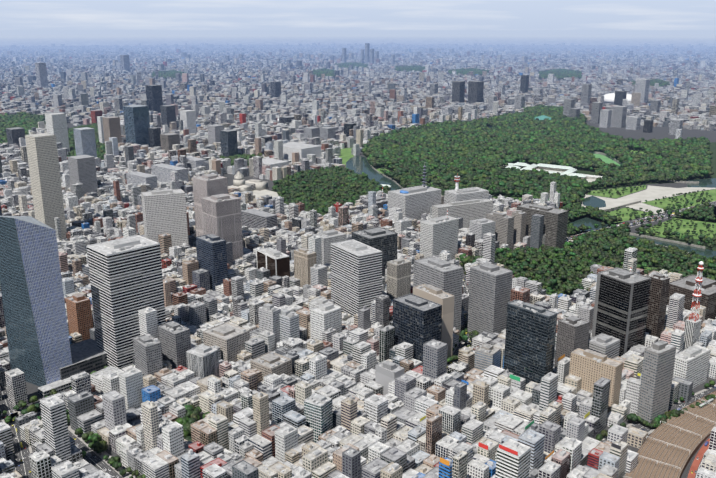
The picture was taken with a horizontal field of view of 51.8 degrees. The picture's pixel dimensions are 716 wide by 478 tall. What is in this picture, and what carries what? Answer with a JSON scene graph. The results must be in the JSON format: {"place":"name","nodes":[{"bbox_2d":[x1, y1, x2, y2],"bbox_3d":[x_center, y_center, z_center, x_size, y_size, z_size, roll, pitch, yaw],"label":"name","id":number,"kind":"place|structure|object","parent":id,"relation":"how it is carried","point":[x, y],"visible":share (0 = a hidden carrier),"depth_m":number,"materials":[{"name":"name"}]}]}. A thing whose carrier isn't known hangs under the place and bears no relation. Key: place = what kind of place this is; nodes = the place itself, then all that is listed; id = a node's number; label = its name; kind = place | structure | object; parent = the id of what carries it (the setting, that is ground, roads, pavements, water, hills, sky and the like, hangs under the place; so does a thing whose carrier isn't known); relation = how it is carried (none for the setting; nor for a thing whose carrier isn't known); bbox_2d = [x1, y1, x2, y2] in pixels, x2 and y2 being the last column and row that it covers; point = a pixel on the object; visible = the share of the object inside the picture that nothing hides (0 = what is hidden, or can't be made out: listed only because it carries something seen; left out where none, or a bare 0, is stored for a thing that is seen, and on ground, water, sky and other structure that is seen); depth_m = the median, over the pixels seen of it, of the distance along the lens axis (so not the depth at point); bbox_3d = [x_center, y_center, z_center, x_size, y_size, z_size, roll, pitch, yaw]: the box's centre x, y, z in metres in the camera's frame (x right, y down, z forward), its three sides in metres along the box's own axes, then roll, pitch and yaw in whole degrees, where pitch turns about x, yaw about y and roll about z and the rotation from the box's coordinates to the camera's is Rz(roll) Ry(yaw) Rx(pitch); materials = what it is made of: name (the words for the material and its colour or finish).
{"place":"outdoors","nodes":[
{"label":"outdoors","id":0,"kind":"place"},
{"bbox_2d":[0,30,715,477],"bbox_3d":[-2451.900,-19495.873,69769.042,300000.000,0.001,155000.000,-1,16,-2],"label":"ground","id":1,"kind":"structure","parent":0,"point":[8,38],"depth_m":31733.08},
{"bbox_2d":[0,387,31,477],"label":"road","id":2,"kind":"structure","parent":1,"relation":"on","point":[23,468],"depth_m":895.41,"materials":[{"name":"grey asphalt"}]},
{"bbox_2d":[0,409,31,469],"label":"sakurada pavement","id":3,"kind":"structure","parent":1,"relation":"on","point":[12,457],"depth_m":893.13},
{"bbox_2d":[0,407,40,423],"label":"atago road","id":4,"kind":"structure","parent":1,"relation":"on","point":[14,414],"depth_m":969.29,"materials":[{"name":"grey asphalt"}]},
{"bbox_2d":[0,391,67,424],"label":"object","id":5,"kind":"object","parent":1,"relation":"on","point":[18,410],"depth_m":976.66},
{"bbox_2d":[21,414,134,477],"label":"shintora pavement","id":6,"kind":"structure","parent":1,"relation":"on","point":[126,475],"depth_m":880.50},
{"bbox_2d":[37,408,121,477],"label":"road","id":7,"kind":"structure","parent":1,"relation":"on","point":[99,463],"depth_m":870.53,"materials":[{"name":"grey asphalt"}]},
{"bbox_2d":[251,189,277,197],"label":"gravel","id":8,"kind":"structure","parent":1,"relation":"on","point":[257,193],"depth_m":2266.72,"materials":[{"name":"beige gravel"}]},
{"bbox_2d":[272,177,367,211],"bbox_3d":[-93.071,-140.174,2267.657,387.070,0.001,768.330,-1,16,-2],"label":"ground","id":9,"kind":"structure","parent":1,"relation":"on","point":[310,188],"depth_m":2294.50,"materials":[{"name":"green plant"}]},
{"bbox_2d":[339,148,353,164],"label":"lawn","id":10,"kind":"structure","parent":1,"relation":"on","point":[346,155],"depth_m":2940.36,"materials":[{"name":"green plant"}]},
{"bbox_2d":[0,42,715,477],"bbox_3d":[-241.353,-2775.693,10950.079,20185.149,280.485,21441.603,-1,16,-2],"label":"city buildings","id":11,"kind":"structure","parent":1,"relation":"on","point":[160,268],"depth_m":1203.55,"materials":[{"name":"grey concrete"}]},
{"bbox_2d":[0,62,715,477],"bbox_3d":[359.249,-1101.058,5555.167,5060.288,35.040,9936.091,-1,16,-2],"label":"trees","id":12,"kind":"object","parent":1,"relation":"on","point":[476,154],"visible":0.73,"depth_m":2450.83,"materials":[{"name":"green plant"}]},
{"bbox_2d":[2,206,715,477],"bbox_3d":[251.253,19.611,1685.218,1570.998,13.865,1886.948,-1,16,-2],"label":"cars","id":13,"kind":"object","parent":1,"relation":"on","point":[94,456],"visible":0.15,"depth_m":972.23,"materials":[{"name":"paint"}]},
{"bbox_2d":[228,99,630,191],"bbox_3d":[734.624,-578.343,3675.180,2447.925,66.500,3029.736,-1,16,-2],"label":"stone landmarks","id":14,"kind":"object","parent":1,"relation":"on","point":[241,183],"visible":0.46,"depth_m":2311.61,"materials":[{"name":"beige stone"}]},
{"bbox_2d":[381,115,585,186],"bbox_3d":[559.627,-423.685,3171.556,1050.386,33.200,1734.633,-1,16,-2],"label":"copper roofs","id":15,"kind":"structure","parent":14,"relation":"attached to","point":[567,172],"depth_m":2629.56,"materials":[{"name":"white metal"}]},
{"bbox_2d":[447,272,471,371],"bbox_3d":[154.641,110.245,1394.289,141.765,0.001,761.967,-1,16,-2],"label":"road","id":16,"kind":"structure","parent":1,"relation":"on","point":[462,340],"depth_m":1192.14,"materials":[{"name":"grey asphalt"}]},
{"bbox_2d":[382,93,715,477],"bbox_3d":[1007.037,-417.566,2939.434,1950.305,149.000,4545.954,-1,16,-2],"label":"painted landmarks","id":17,"kind":"object","parent":1,"relation":"on","point":[698,295],"visible":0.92,"depth_m":1110.21,"materials":[{"name":"paint"}]},
{"bbox_2d":[0,0,715,29],"label":"sky","id":18,"kind":"structure","parent":0,"point":[14,14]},
{"bbox_2d":[362,125,715,205],"bbox_3d":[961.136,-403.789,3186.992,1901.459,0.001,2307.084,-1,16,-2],"label":"park ground","id":19,"kind":"structure","parent":0,"point":[712,145],"depth_m":2577.68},
{"bbox_2d":[346,155,400,190],"bbox_3d":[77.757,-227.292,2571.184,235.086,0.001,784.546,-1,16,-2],"label":"moat","id":20,"kind":"structure","parent":19,"relation":"on","point":[358,164],"depth_m":2631.39,"materials":[{"name":"teal liquid"}]},
{"bbox_2d":[370,165,402,187],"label":"stone wall","id":21,"kind":"structure","parent":19,"relation":"on","point":[386,176],"depth_m":2512.82,"materials":[{"name":"grey stone"}]},
{"bbox_2d":[593,154,619,165],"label":"water algae","id":22,"kind":"object","parent":19,"relation":"on","point":[605,159],"depth_m":2850.93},
{"bbox_2d":[591,152,621,164],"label":"moat wall","id":23,"kind":"structure","parent":19,"relation":"on","point":[618,162],"depth_m":2905.33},
{"bbox_2d":[667,180,698,183],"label":"stone wall","id":24,"kind":"structure","parent":19,"relation":"on","point":[692,182],"depth_m":2414.06,"materials":[{"name":"grey stone"}]},
{"bbox_2d":[686,178,715,187],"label":"moat","id":25,"kind":"structure","parent":19,"relation":"on","point":[709,183],"depth_m":2411.89,"materials":[{"name":"grey"}]},
{"bbox_2d":[462,242,709,295],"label":"hibiya park ground","id":26,"kind":"structure","parent":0,"point":[655,265],"depth_m":1574.01,"materials":[{"name":"green plant"}]},
{"bbox_2d":[569,215,611,239],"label":"bank","id":27,"kind":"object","parent":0,"point":[585,217],"visible":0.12,"depth_m":1959.62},
{"bbox_2d":[570,217,610,230],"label":"water","id":28,"kind":"structure","parent":27,"relation":"on","point":[586,221],"depth_m":1919.29,"materials":[{"name":"teal liquid"}]},
{"bbox_2d":[566,215,628,242],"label":"stone wall","id":29,"kind":"structure","parent":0,"point":[590,217],"depth_m":1939.41,"materials":[{"name":"grey stone"}]},
{"bbox_2d":[607,208,653,223],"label":"lawn","id":30,"kind":"structure","parent":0,"point":[625,217],"depth_m":2022.72,"materials":[{"name":"green plant"}]},
{"bbox_2d":[566,201,714,237],"bbox_3d":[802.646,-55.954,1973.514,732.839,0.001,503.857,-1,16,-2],"label":"uchibori pavement","id":31,"kind":"structure","parent":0,"point":[638,219],"depth_m":1948.84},
{"bbox_2d":[567,201,715,239],"bbox_3d":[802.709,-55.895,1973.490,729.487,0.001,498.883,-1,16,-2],"label":"uchibori road","id":32,"kind":"structure","parent":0,"point":[666,214],"depth_m":1969.61,"materials":[{"name":"grey asphalt"}]},
{"bbox_2d":[581,185,715,213],"bbox_3d":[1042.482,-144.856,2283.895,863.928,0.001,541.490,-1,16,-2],"label":"gravel plaza","id":33,"kind":"structure","parent":0,"point":[650,193],"depth_m":2226.44,"materials":[{"name":"beige gravel"}]},
{"bbox_2d":[582,196,605,207],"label":"water","id":34,"kind":"structure","parent":33,"relation":"on","point":[594,201],"depth_m":2149.80,"materials":[{"name":"teal liquid"}]},
{"bbox_2d":[588,185,645,197],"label":"lawn","id":35,"kind":"structure","parent":33,"relation":"on","point":[616,195],"depth_m":2280.40,"materials":[{"name":"green plant"}]},
{"bbox_2d":[604,201,640,211],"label":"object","id":36,"kind":"object","parent":33,"relation":"on","point":[623,206],"visible":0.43,"depth_m":2097.10,"materials":[{"name":"grey stone"}]},
{"bbox_2d":[643,189,715,209],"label":"lawn","id":37,"kind":"structure","parent":33,"relation":"on","point":[667,201],"depth_m":2174.85,"materials":[{"name":"green plant"}]},
{"bbox_2d":[601,387,715,442],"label":"road","id":38,"kind":"structure","parent":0,"point":[675,406],"depth_m":994.95,"materials":[{"name":"grey asphalt"}]},
{"bbox_2d":[601,384,715,440],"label":"sotobori pavement","id":39,"kind":"structure","parent":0,"point":[630,424],"depth_m":999.88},
{"bbox_2d":[609,208,715,250],"bbox_3d":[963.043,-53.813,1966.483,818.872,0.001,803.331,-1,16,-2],"label":"lawn","id":40,"kind":"structure","parent":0,"point":[694,243],"depth_m":1774.62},
{"bbox_2d":[630,233,704,248],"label":"moat wall","id":41,"kind":"structure","parent":40,"relation":"on","point":[682,243],"depth_m":1754.76,"materials":[{"name":"grey stone"}]},
{"bbox_2d":[629,235,715,257],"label":"stone wall","id":42,"kind":"structure","parent":40,"relation":"on","point":[707,253],"depth_m":1702.02,"materials":[{"name":"grey stone"}]},
{"bbox_2d":[646,218,715,238],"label":"lawn","id":43,"kind":"structure","parent":40,"relation":"on","point":[683,229],"depth_m":1871.66,"materials":[{"name":"green plant"}]},
{"bbox_2d":[638,391,714,477],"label":"rail viaduct wall","id":44,"kind":"structure","parent":0,"point":[696,449],"depth_m":886.21,"materials":[{"name":"grey concrete"}]},
{"bbox_2d":[624,391,715,477],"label":"rail bed","id":45,"kind":"object","parent":44,"relation":"on","point":[658,451],"visible":0.85,"depth_m":893.33,"materials":[{"name":"brown gravel"}]},
{"bbox_2d":[657,206,715,222],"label":"lawn","id":46,"kind":"structure","parent":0,"point":[693,217],"depth_m":1980.27,"materials":[{"name":"green plant"}]},
{"bbox_2d":[686,437,709,477],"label":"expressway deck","id":47,"kind":"structure","parent":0,"point":[699,466],"depth_m":844.22,"materials":[{"name":"grey concrete"}]},
{"bbox_2d":[687,439,709,477],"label":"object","id":48,"kind":"structure","parent":47,"relation":"on","point":[699,455],"depth_m":849.06,"materials":[{"name":"red"}]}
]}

